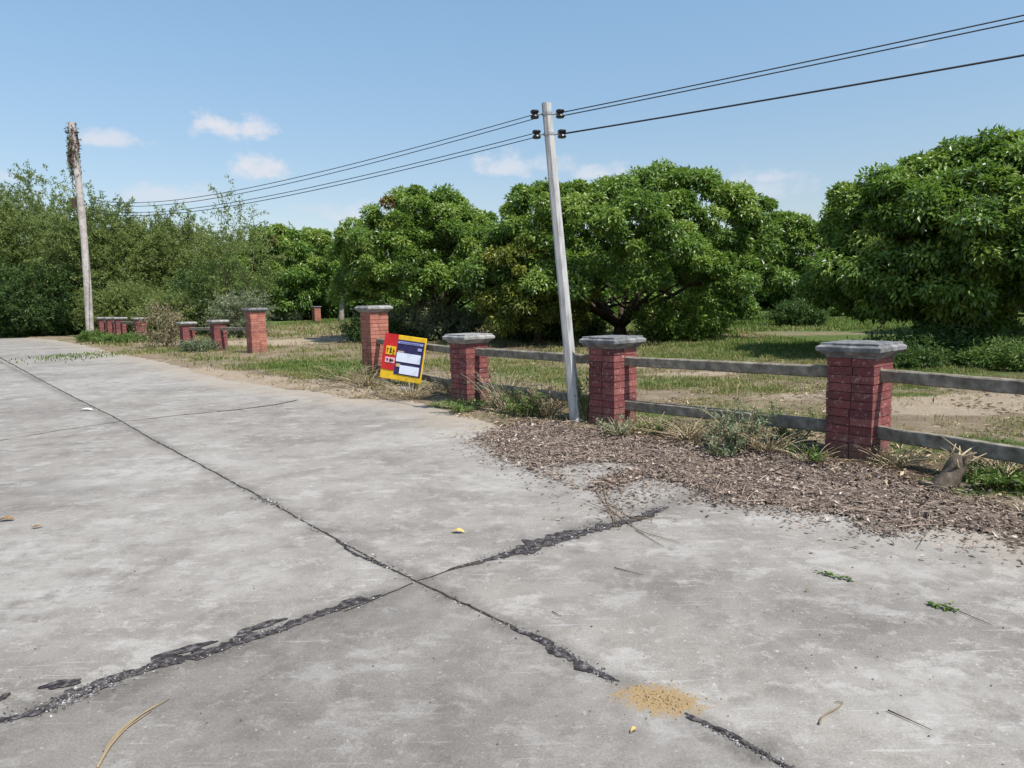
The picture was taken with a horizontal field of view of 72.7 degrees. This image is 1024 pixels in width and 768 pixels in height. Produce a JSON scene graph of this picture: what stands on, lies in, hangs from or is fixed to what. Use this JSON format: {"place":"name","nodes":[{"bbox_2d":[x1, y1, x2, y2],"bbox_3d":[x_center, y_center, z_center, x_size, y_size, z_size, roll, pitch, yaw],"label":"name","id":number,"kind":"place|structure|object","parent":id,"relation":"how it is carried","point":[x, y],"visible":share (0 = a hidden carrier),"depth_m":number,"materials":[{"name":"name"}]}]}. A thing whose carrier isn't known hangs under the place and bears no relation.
{"place":"outdoors","nodes":[
{"label":"outdoors","id":0,"kind":"place"},
{"bbox_2d":[0,337,1023,767],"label":"road","id":1,"kind":"structure","parent":0,"point":[98,579],"depth_m":3.65,"materials":[{"name":"concrete"}]},
{"bbox_2d":[1,349,123,364],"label":"grass sprouts","id":2,"kind":"object","parent":1,"relation":"on","point":[77,355],"depth_m":24.00,"materials":[{"name":"green plant"}]},
{"bbox_2d":[96,698,169,767],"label":"dry palm frond","id":3,"kind":"object","parent":1,"relation":"on","point":[114,738],"visible":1,"depth_m":2.61,"materials":[{"name":"plant"}]},
{"bbox_2d":[0,506,790,767],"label":"tar patch","id":4,"kind":"object","parent":1,"relation":"on","point":[168,657],"visible":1,"depth_m":3.25,"materials":[{"name":"black asphalt"}]},
{"bbox_2d":[0,357,791,767],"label":"expansion joint","id":5,"kind":"object","parent":1,"relation":"on","point":[338,539],"visible":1,"depth_m":4.66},
{"bbox_2d":[372,379,448,400],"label":"weed","id":6,"kind":"object","parent":1,"relation":"on","point":[418,394],"visible":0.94,"depth_m":11.48,"materials":[{"name":"plant"}]},
{"bbox_2d":[2,403,1008,767],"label":"stone grit","id":7,"kind":"object","parent":1,"relation":"on","point":[96,691],"visible":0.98,"depth_m":3.06,"materials":[{"name":"grey gravel"}]},
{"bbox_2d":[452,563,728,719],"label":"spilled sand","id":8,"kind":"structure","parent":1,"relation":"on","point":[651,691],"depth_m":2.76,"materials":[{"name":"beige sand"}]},
{"bbox_2d":[593,487,679,542],"bbox_3d":[0.860,0.935,5.308,0.473,0.007,1.679,-3,7,-11],"label":"dry branch","id":9,"kind":"object","parent":1,"relation":"on","point":[627,515],"visible":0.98,"depth_m":5.04,"materials":[{"name":"dry brown wood"}]},
{"bbox_2d":[0,0,1023,294],"label":"sky","id":10,"kind":"structure","parent":0,"point":[166,99],"materials":[{"name":"blue"}]},
{"bbox_2d":[7,311,1023,518],"bbox_3d":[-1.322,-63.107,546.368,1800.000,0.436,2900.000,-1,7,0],"label":"ground","id":11,"kind":"structure","parent":0,"point":[909,414],"depth_m":10.75,"materials":[{"name":"soil"}]},
{"bbox_2d":[0,185,35,272],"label":"tree","id":12,"kind":"object","parent":11,"relation":"on","point":[26,243],"visible":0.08,"depth_m":51.23,"materials":[{"name":"green plant"}]},
{"bbox_2d":[0,255,84,337],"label":"thicket tree","id":13,"kind":"object","parent":11,"relation":"on","point":[19,280],"visible":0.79,"depth_m":42.95,"materials":[{"name":"green plant"}]},
{"bbox_2d":[0,179,89,310],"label":"tree","id":14,"kind":"object","parent":11,"relation":"on","point":[29,224],"visible":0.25,"depth_m":47.97,"materials":[{"name":"green plant"}]},
{"bbox_2d":[0,159,111,295],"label":"tree","id":15,"kind":"object","parent":11,"relation":"on","point":[29,186],"visible":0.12,"depth_m":51.66,"materials":[{"name":"green plant"}]},
{"bbox_2d":[22,288,112,335],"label":"thicket tree","id":16,"kind":"object","parent":11,"relation":"on","point":[75,329],"visible":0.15,"depth_m":44.16,"materials":[{"name":"green plant"}]},
{"bbox_2d":[65,122,93,331],"bbox_3d":[-23.406,-8.108,37.842,0.680,11.813,0.408,-1,7,0],"label":"utility pole","id":17,"kind":"object","parent":11,"relation":"on","point":[78,203],"visible":0.94,"depth_m":37.75,"materials":[{"name":"grey concrete"}]},
{"bbox_2d":[64,121,83,192],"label":"climbing vine","id":18,"kind":"object","parent":17,"relation":"attached to","point":[70,159],"visible":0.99,"depth_m":37.21,"materials":[{"name":"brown plant"}]},
{"bbox_2d":[73,328,108,341],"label":"shrub","id":19,"kind":"object","parent":11,"relation":"on","point":[86,335],"visible":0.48,"depth_m":34.20,"materials":[{"name":"green plant"}]},
{"bbox_2d":[18,169,175,334],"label":"tree","id":20,"kind":"object","parent":11,"relation":"on","point":[64,247],"visible":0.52,"depth_m":44.45,"materials":[{"name":"green plant"}]},
{"bbox_2d":[64,273,171,333],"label":"thicket tree","id":21,"kind":"object","parent":11,"relation":"on","point":[109,295],"visible":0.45,"depth_m":42.58,"materials":[{"name":"green plant"}]},
{"bbox_2d":[112,317,127,335],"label":"brick pillar","id":22,"kind":"structure","parent":11,"relation":"on","point":[119,328],"depth_m":35.89,"materials":[{"name":"brick"}]},
{"bbox_2d":[86,329,156,343],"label":"shrub","id":23,"kind":"object","parent":11,"relation":"on","point":[112,337],"visible":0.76,"depth_m":31.72,"materials":[{"name":"green plant"}]},
{"bbox_2d":[131,317,146,333],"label":"brick pillar","id":24,"kind":"structure","parent":11,"relation":"on","point":[138,322],"depth_m":33.24,"materials":[{"name":"brick"}]},
{"bbox_2d":[71,207,210,307],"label":"tree","id":25,"kind":"object","parent":11,"relation":"on","point":[160,237],"visible":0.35,"depth_m":47.36,"materials":[{"name":"green plant"}]},
{"bbox_2d":[127,300,194,347],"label":"shrub","id":26,"kind":"object","parent":11,"relation":"on","point":[167,335],"visible":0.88,"depth_m":27.37,"materials":[{"name":"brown plant"}]},
{"bbox_2d":[128,284,219,337],"bbox_3d":[-19.087,-3.746,39.780,5.221,3.861,5.018,-1,7,0],"label":"thicket tree","id":27,"kind":"object","parent":11,"relation":"on","point":[180,301],"visible":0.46,"depth_m":38.61,"materials":[{"name":"green plant"}]},
{"bbox_2d":[121,200,242,303],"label":"tree","id":28,"kind":"object","parent":11,"relation":"on","point":[190,229],"visible":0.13,"depth_m":49.66,"materials":[{"name":"green plant"}]},
{"bbox_2d":[176,322,197,344],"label":"brick pillar","id":29,"kind":"structure","parent":11,"relation":"on","point":[186,333],"depth_m":26.08,"materials":[{"name":"brick"}]},
{"bbox_2d":[177,336,221,352],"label":"shrub","id":30,"kind":"object","parent":11,"relation":"on","point":[195,345],"visible":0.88,"depth_m":24.45,"materials":[{"name":"green plant"}]},
{"bbox_2d":[165,252,259,334],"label":"tree","id":31,"kind":"object","parent":11,"relation":"on","point":[182,277],"visible":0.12,"depth_m":41.42,"materials":[{"name":"green plant"}]},
{"bbox_2d":[206,320,228,350],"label":"brick pillar","id":32,"kind":"structure","parent":11,"relation":"on","point":[218,334],"depth_m":24.77,"materials":[{"name":"brick"}]},
{"bbox_2d":[175,174,296,335],"bbox_3d":[-15.012,-6.895,38.520,6.516,8.721,5.690,-1,7,0],"label":"tree","id":33,"kind":"object","parent":11,"relation":"on","point":[245,282],"visible":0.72,"depth_m":37.98,"materials":[{"name":"green plant"}]},
{"bbox_2d":[184,227,287,292],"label":"tree","id":34,"kind":"object","parent":11,"relation":"on","point":[254,261],"visible":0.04,"depth_m":75.89,"materials":[{"name":"green plant"}]},
{"bbox_2d":[196,283,282,337],"bbox_3d":[-14.000,-3.396,35.799,4.388,3.644,4.055,-1,7,0],"label":"thicket tree","id":35,"kind":"object","parent":11,"relation":"on","point":[226,305],"visible":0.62,"depth_m":35.24,"materials":[{"name":"green plant"}]},
{"bbox_2d":[241,308,267,352],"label":"brick pillar","id":36,"kind":"structure","parent":11,"relation":"on","point":[256,333],"depth_m":23.05,"materials":[{"name":"red brick"}]},
{"bbox_2d":[266,309,305,320],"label":"shrub","id":37,"kind":"object","parent":11,"relation":"on","point":[294,315],"visible":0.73,"depth_m":72.44,"materials":[{"name":"green plant"}]},
{"bbox_2d":[232,223,356,319],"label":"orchard tree","id":38,"kind":"object","parent":11,"relation":"on","point":[303,248],"visible":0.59,"depth_m":72.58,"materials":[{"name":"green plant"}]},
{"bbox_2d":[255,250,361,319],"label":"orchard tree","id":39,"kind":"object","parent":11,"relation":"on","point":[308,316],"visible":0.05,"depth_m":79.58,"materials":[{"name":"green plant"}]},
{"bbox_2d":[305,245,345,320],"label":"orchard tree","id":40,"kind":"object","parent":11,"relation":"on","point":[322,269],"visible":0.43,"depth_m":60.18,"materials":[{"name":"green plant"}]},
{"bbox_2d":[299,360,380,380],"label":"weed","id":41,"kind":"object","parent":11,"relation":"on","point":[339,370],"visible":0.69,"depth_m":14.20,"materials":[{"name":"plant"}]},
{"bbox_2d":[323,366,392,386],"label":"weed","id":42,"kind":"object","parent":11,"relation":"on","point":[375,379],"visible":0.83,"depth_m":13.25,"materials":[{"name":"plant"}]},
{"bbox_2d":[326,312,416,341],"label":"shrub","id":43,"kind":"object","parent":11,"relation":"on","point":[355,333],"visible":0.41,"depth_m":28.83,"materials":[{"name":"green plant"}]},
{"bbox_2d":[355,305,392,377],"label":"brick pillar","id":44,"kind":"structure","parent":11,"relation":"on","point":[374,322],"depth_m":14.53,"materials":[{"name":"brick"}]},
{"bbox_2d":[376,338,449,352],"bbox_3d":[-1.782,-0.708,12.767,0.092,0.124,4.178,-5,8,-29],"label":"fence rail","id":45,"kind":"object","parent":44,"relation":"attached to","point":[438,348],"visible":0.38,"depth_m":11.86,"materials":[{"name":"grey wood"}]},
{"bbox_2d":[378,365,450,386],"bbox_3d":[-1.771,-0.162,12.831,0.092,0.126,4.179,-5,8,-29],"label":"fence rail","id":46,"kind":"object","parent":44,"relation":"attached to","point":[428,377],"visible":0.27,"depth_m":12.03,"materials":[{"name":"grey wood"}]},
{"bbox_2d":[380,333,426,392],"bbox_3d":[-1.908,-0.294,12.094,0.854,1.100,0.092,9,2,25],"label":"leaning board","id":47,"kind":"object","parent":11,"relation":"on","point":[403,356],"visible":0.98,"depth_m":12.05,"materials":[{"name":"yellow plastic"}]},
{"bbox_2d":[346,296,481,339],"bbox_3d":[-4.084,-2.605,31.050,5.926,2.926,5.205,2,8,26],"label":"shrub","id":48,"kind":"object","parent":11,"relation":"on","point":[410,309],"visible":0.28,"depth_m":29.97,"materials":[{"name":"green plant"}]},
{"bbox_2d":[324,183,513,324],"bbox_3d":[-3.660,-5.368,31.285,9.135,6.917,9.913,-1,7,0],"label":"orchard tree","id":49,"kind":"object","parent":11,"relation":"on","point":[413,227],"visible":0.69,"depth_m":28.06,"materials":[{"name":"green plant"}]},
{"bbox_2d":[376,249,484,319],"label":"orchard tree","id":50,"kind":"object","parent":11,"relation":"on","point":[387,298],"visible":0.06,"depth_m":58.35,"materials":[{"name":"green plant"}]},
{"bbox_2d":[396,298,489,340],"bbox_3d":[-2.861,-2.474,29.834,4.081,2.581,4.060,3,8,32],"label":"shrub","id":51,"kind":"object","parent":11,"relation":"on","point":[473,320],"visible":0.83,"depth_m":29.10,"materials":[{"name":"green plant"}]},
{"bbox_2d":[431,398,492,412],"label":"weed","id":52,"kind":"object","parent":11,"relation":"on","point":[471,405],"visible":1,"depth_m":10.02,"materials":[{"name":"plant"}]},
{"bbox_2d":[442,333,494,401],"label":"brick pillar","id":53,"kind":"structure","parent":11,"relation":"on","point":[464,359],"depth_m":10.67,"materials":[{"name":"brick"}]},
{"bbox_2d":[475,348,589,363],"bbox_3d":[0.288,-0.401,9.722,0.092,0.126,2.577,-7,9,-41],"label":"fence rail","id":54,"kind":"object","parent":53,"relation":"attached to","point":[536,355],"visible":0.77,"depth_m":9.74,"materials":[{"name":"grey wood"}]},
{"bbox_2d":[455,368,534,407],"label":"weed","id":55,"kind":"object","parent":11,"relation":"on","point":[494,398],"visible":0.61,"depth_m":10.23,"materials":[{"name":"plant"}]},
{"bbox_2d":[459,293,544,321],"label":"orchard tree","id":56,"kind":"object","parent":11,"relation":"on","point":[470,304],"visible":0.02,"depth_m":44.28,"materials":[{"name":"green plant"}]},
{"bbox_2d":[480,376,541,408],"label":"weed","id":57,"kind":"object","parent":11,"relation":"on","point":[497,396],"visible":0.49,"depth_m":9.85,"materials":[{"name":"plant"}]},
{"bbox_2d":[500,385,546,416],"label":"weed","id":58,"kind":"object","parent":11,"relation":"on","point":[517,408],"visible":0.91,"depth_m":9.34,"materials":[{"name":"plant"}]},
{"bbox_2d":[473,226,602,344],"bbox_3d":[0.937,-3.389,24.712,4.298,4.342,4.327,-8,9,-43],"label":"orchard tree","id":59,"kind":"object","parent":11,"relation":"on","point":[508,311],"visible":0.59,"depth_m":23.62,"materials":[{"name":"green plant"}]},
{"bbox_2d":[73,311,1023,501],"bbox_3d":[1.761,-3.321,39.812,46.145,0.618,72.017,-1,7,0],"label":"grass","id":60,"kind":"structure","parent":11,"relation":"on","point":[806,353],"depth_m":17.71,"materials":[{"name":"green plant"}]},
{"bbox_2d":[519,380,585,416],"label":"weed","id":61,"kind":"object","parent":11,"relation":"on","point":[547,410],"visible":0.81,"depth_m":9.33,"materials":[{"name":"plant"}]},
{"bbox_2d":[492,313,614,341],"bbox_3d":[1.675,-2.036,27.574,5.064,1.886,3.985,-1,7,0],"label":"shrub","id":62,"kind":"object","parent":11,"relation":"on","point":[552,331],"visible":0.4,"depth_m":26.46,"materials":[{"name":"green plant"}]},
{"bbox_2d":[530,102,580,421],"bbox_3d":[0.568,-1.325,8.691,0.611,4.200,0.150,-1,7,4],"label":"utility pole","id":63,"kind":"object","parent":11,"relation":"on","point":[547,114],"visible":0.98,"depth_m":8.60,"materials":[{"name":"concrete"}]},
{"bbox_2d":[89,138,532,215],"bbox_3d":[-11.258,-6.179,23.049,0.036,3.353,37.560,-6,9,-37],"label":"overhead wire","id":64,"kind":"object","parent":63,"relation":"attached to","point":[322,188],"visible":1,"depth_m":13.33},
{"bbox_2d":[89,133,532,212],"bbox_3d":[-11.269,-6.276,23.030,0.032,3.451,37.560,-6,9,-37],"label":"overhead wire","id":65,"kind":"object","parent":63,"relation":"attached to","point":[327,183],"visible":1,"depth_m":13.12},
{"bbox_2d":[91,115,530,202],"bbox_3d":[-11.254,-6.636,22.994,0.032,3.741,37.519,-6,9,-37],"label":"overhead wire","id":66,"kind":"object","parent":63,"relation":"attached to","point":[320,171],"visible":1,"depth_m":13.40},
{"bbox_2d":[90,119,532,206],"bbox_3d":[-11.252,-6.527,23.007,0.032,3.621,37.519,-6,9,-37],"label":"overhead wire","id":67,"kind":"object","parent":63,"relation":"attached to","point":[329,173],"visible":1,"depth_m":12.94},
{"bbox_2d":[563,15,1023,112],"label":"overhead wire","id":68,"kind":"object","parent":63,"relation":"attached to","point":[805,61],"visible":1,"depth_m":7.01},
{"bbox_2d":[564,54,1023,133],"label":"overhead wire","id":69,"kind":"object","parent":63,"relation":"attached to","point":[948,68],"visible":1,"depth_m":7.05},
{"bbox_2d":[564,20,1023,115],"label":"overhead wire","id":70,"kind":"object","parent":63,"relation":"attached to","point":[805,66],"visible":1,"depth_m":7.01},
{"bbox_2d":[526,375,588,406],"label":"weed","id":71,"kind":"object","parent":11,"relation":"on","point":[555,387],"visible":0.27,"depth_m":10.12,"materials":[{"name":"plant"}]},
{"bbox_2d":[574,373,589,420],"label":"weed","id":72,"kind":"object","parent":11,"relation":"on","point":[584,409],"visible":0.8,"depth_m":8.83,"materials":[{"name":"plant"}]},
{"bbox_2d":[571,234,618,319],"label":"orchard tree","id":73,"kind":"object","parent":11,"relation":"on","point":[606,295],"visible":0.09,"depth_m":45.29,"materials":[{"name":"green plant"}]},
{"bbox_2d":[579,335,645,426],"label":"brick pillar","id":74,"kind":"structure","parent":11,"relation":"on","point":[612,382],"depth_m":8.50,"materials":[{"name":"red brick"}]},
{"bbox_2d":[476,382,588,404],"bbox_3d":[0.298,0.123,9.783,0.092,0.119,2.577,-7,9,-41],"label":"fence rail","id":75,"kind":"object","parent":74,"relation":"attached to","point":[564,395],"visible":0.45,"depth_m":9.82,"materials":[{"name":"grey wood"}]},
{"bbox_2d":[593,413,642,435],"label":"weed","id":76,"kind":"object","parent":11,"relation":"on","point":[609,427],"visible":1,"depth_m":7.97,"materials":[{"name":"plant"}]},
{"bbox_2d":[450,157,798,334],"bbox_3d":[3.524,-4.822,26.253,11.820,6.718,11.562,-5,8,-32],"label":"orchard tree","id":77,"kind":"object","parent":11,"relation":"on","point":[664,246],"visible":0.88,"depth_m":23.42,"materials":[{"name":"green plant"}]},
{"bbox_2d":[604,245,679,310],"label":"orchard tree","id":78,"kind":"object","parent":11,"relation":"on","point":[644,295],"visible":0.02,"depth_m":61.72,"materials":[{"name":"green plant"}]},
{"bbox_2d":[272,358,1023,520],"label":"dry straw","id":79,"kind":"object","parent":11,"relation":"on","point":[894,445],"visible":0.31,"depth_m":9.14,"materials":[{"name":"beige plant"}]},
{"bbox_2d":[627,412,674,434],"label":"weed","id":80,"kind":"object","parent":11,"relation":"on","point":[658,427],"visible":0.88,"depth_m":7.87,"materials":[{"name":"plant"}]},
{"bbox_2d":[624,290,740,341],"bbox_3d":[6.016,-2.187,25.019,4.137,2.349,3.307,-1,7,0],"label":"shrub","id":81,"kind":"object","parent":11,"relation":"on","point":[665,320],"visible":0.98,"depth_m":24.25,"materials":[{"name":"green plant"}]},
{"bbox_2d":[637,414,740,442],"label":"weed","id":82,"kind":"object","parent":11,"relation":"on","point":[687,434],"visible":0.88,"depth_m":7.52,"materials":[{"name":"plant"}]},
{"bbox_2d":[680,235,761,322],"bbox_3d":[11.106,-5.601,37.538,4.236,5.296,4.607,-1,7,0],"label":"orchard tree","id":83,"kind":"object","parent":11,"relation":"on","point":[737,306],"visible":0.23,"depth_m":36.34,"materials":[{"name":"green plant"}]},
{"bbox_2d":[420,416,1023,567],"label":"leaf litter","id":84,"kind":"object","parent":11,"relation":"on","point":[877,494],"visible":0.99,"depth_m":5.91,"materials":[{"name":"brown plant"}]},
{"bbox_2d":[702,430,749,456],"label":"weed","id":85,"kind":"object","parent":11,"relation":"on","point":[719,450],"visible":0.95,"depth_m":6.87,"materials":[{"name":"plant"}]},
{"bbox_2d":[700,396,781,450],"bbox_3d":[2.301,0.400,7.125,0.732,0.515,0.824,-4,7,-24],"label":"weed","id":86,"kind":"object","parent":11,"relation":"on","point":[749,428],"visible":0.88,"depth_m":6.98,"materials":[{"name":"plant"}]},
{"bbox_2d":[734,426,816,452],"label":"weed","id":87,"kind":"object","parent":11,"relation":"on","point":[757,443],"visible":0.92,"depth_m":6.84,"materials":[{"name":"plant"}]},
{"bbox_2d":[756,406,825,441],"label":"weed","id":88,"kind":"object","parent":11,"relation":"on","point":[780,432],"visible":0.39,"depth_m":7.40,"materials":[{"name":"plant"}]},
{"bbox_2d":[751,209,836,314],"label":"orchard tree","id":89,"kind":"object","parent":11,"relation":"on","point":[800,236],"visible":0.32,"depth_m":41.34,"materials":[{"name":"green plant"}]},
{"bbox_2d":[762,295,831,326],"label":"shrub","id":90,"kind":"object","parent":11,"relation":"on","point":[791,314],"visible":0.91,"depth_m":35.25,"materials":[{"name":"green plant"}]},
{"bbox_2d":[774,438,845,461],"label":"weed","id":91,"kind":"object","parent":11,"relation":"on","point":[813,457],"visible":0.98,"depth_m":6.50,"materials":[{"name":"plant"}]},
{"bbox_2d":[815,340,906,460],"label":"brick pillar","id":92,"kind":"structure","parent":11,"relation":"on","point":[858,402],"depth_m":6.53,"materials":[{"name":"red brick"}]},
{"bbox_2d":[624,400,826,432],"bbox_3d":[2.298,0.340,7.706,2.540,0.133,0.094,5,9,43],"label":"fence rail","id":93,"kind":"object","parent":92,"relation":"attached to","point":[800,423],"visible":0.76,"depth_m":7.71,"materials":[{"name":"grey wood"}]},
{"bbox_2d":[624,356,828,376],"bbox_3d":[2.286,-0.197,7.643,2.543,0.124,0.094,5,9,43],"label":"fence rail","id":94,"kind":"object","parent":92,"relation":"attached to","point":[808,370],"visible":0.94,"depth_m":7.51,"materials":[{"name":"grey wood"}]},
{"bbox_2d":[876,425,1023,464],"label":"fence rail","id":95,"kind":"object","parent":92,"relation":"attached to","point":[1003,452],"visible":0.91,"depth_m":5.92,"materials":[{"name":"grey wood"}]},
{"bbox_2d":[879,369,1023,394],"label":"fence rail","id":96,"kind":"object","parent":92,"relation":"attached to","point":[991,384],"visible":0.97,"depth_m":5.86,"materials":[{"name":"grey wood"}]},
{"bbox_2d":[850,439,949,467],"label":"weed","id":97,"kind":"object","parent":11,"relation":"on","point":[892,461],"visible":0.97,"depth_m":6.18,"materials":[{"name":"plant"}]},
{"bbox_2d":[793,124,1023,325],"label":"orchard tree","id":98,"kind":"object","parent":11,"relation":"on","point":[961,200],"visible":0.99,"depth_m":15.21,"materials":[{"name":"green plant"}]},
{"bbox_2d":[866,333,956,370],"bbox_3d":[7.953,-0.449,14.534,2.385,1.272,2.109,2,7,23],"label":"shrub","id":99,"kind":"object","parent":11,"relation":"on","point":[910,356],"visible":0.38,"depth_m":13.92,"materials":[{"name":"green plant"}]},
{"bbox_2d":[859,317,986,365],"bbox_3d":[8.983,-0.726,15.386,2.479,1.539,2.466,4,8,36],"label":"shrub","id":100,"kind":"object","parent":11,"relation":"on","point":[922,338],"visible":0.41,"depth_m":15.00,"materials":[{"name":"green plant"}]},
{"bbox_2d":[918,436,985,490],"bbox_3d":[3.541,0.709,5.592,0.505,0.554,0.273,-1,7,0],"label":"dead stump","id":101,"kind":"object","parent":11,"relation":"on","point":[952,472],"visible":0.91,"depth_m":5.55,"materials":[{"name":"grey wood"}]},
{"bbox_2d":[910,268,1018,342],"bbox_3d":[10.468,-1.606,16.318,2.613,2.377,2.641,-1,7,0],"label":"orchard tree","id":102,"kind":"object","parent":11,"relation":"on","point":[1000,314],"visible":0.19,"depth_m":15.53,"materials":[{"name":"green plant"}]},
{"bbox_2d":[910,312,1023,361],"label":"shrub","id":103,"kind":"object","parent":11,"relation":"on","point":[1017,330],"visible":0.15,"depth_m":15.30,"materials":[{"name":"green plant"}]},
{"bbox_2d":[942,329,1023,372],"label":"shrub","id":104,"kind":"object","parent":11,"relation":"on","point":[1003,354],"visible":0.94,"depth_m":13.81,"materials":[{"name":"green plant"}]},
{"bbox_2d":[963,458,1023,491],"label":"weed","id":105,"kind":"object","parent":11,"relation":"on","point":[995,477],"visible":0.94,"depth_m":5.43,"materials":[{"name":"plant"}]},
{"bbox_2d":[970,456,1023,476],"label":"weed","id":106,"kind":"object","parent":11,"relation":"on","point":[1010,468],"visible":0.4,"depth_m":5.76,"materials":[{"name":"plant"}]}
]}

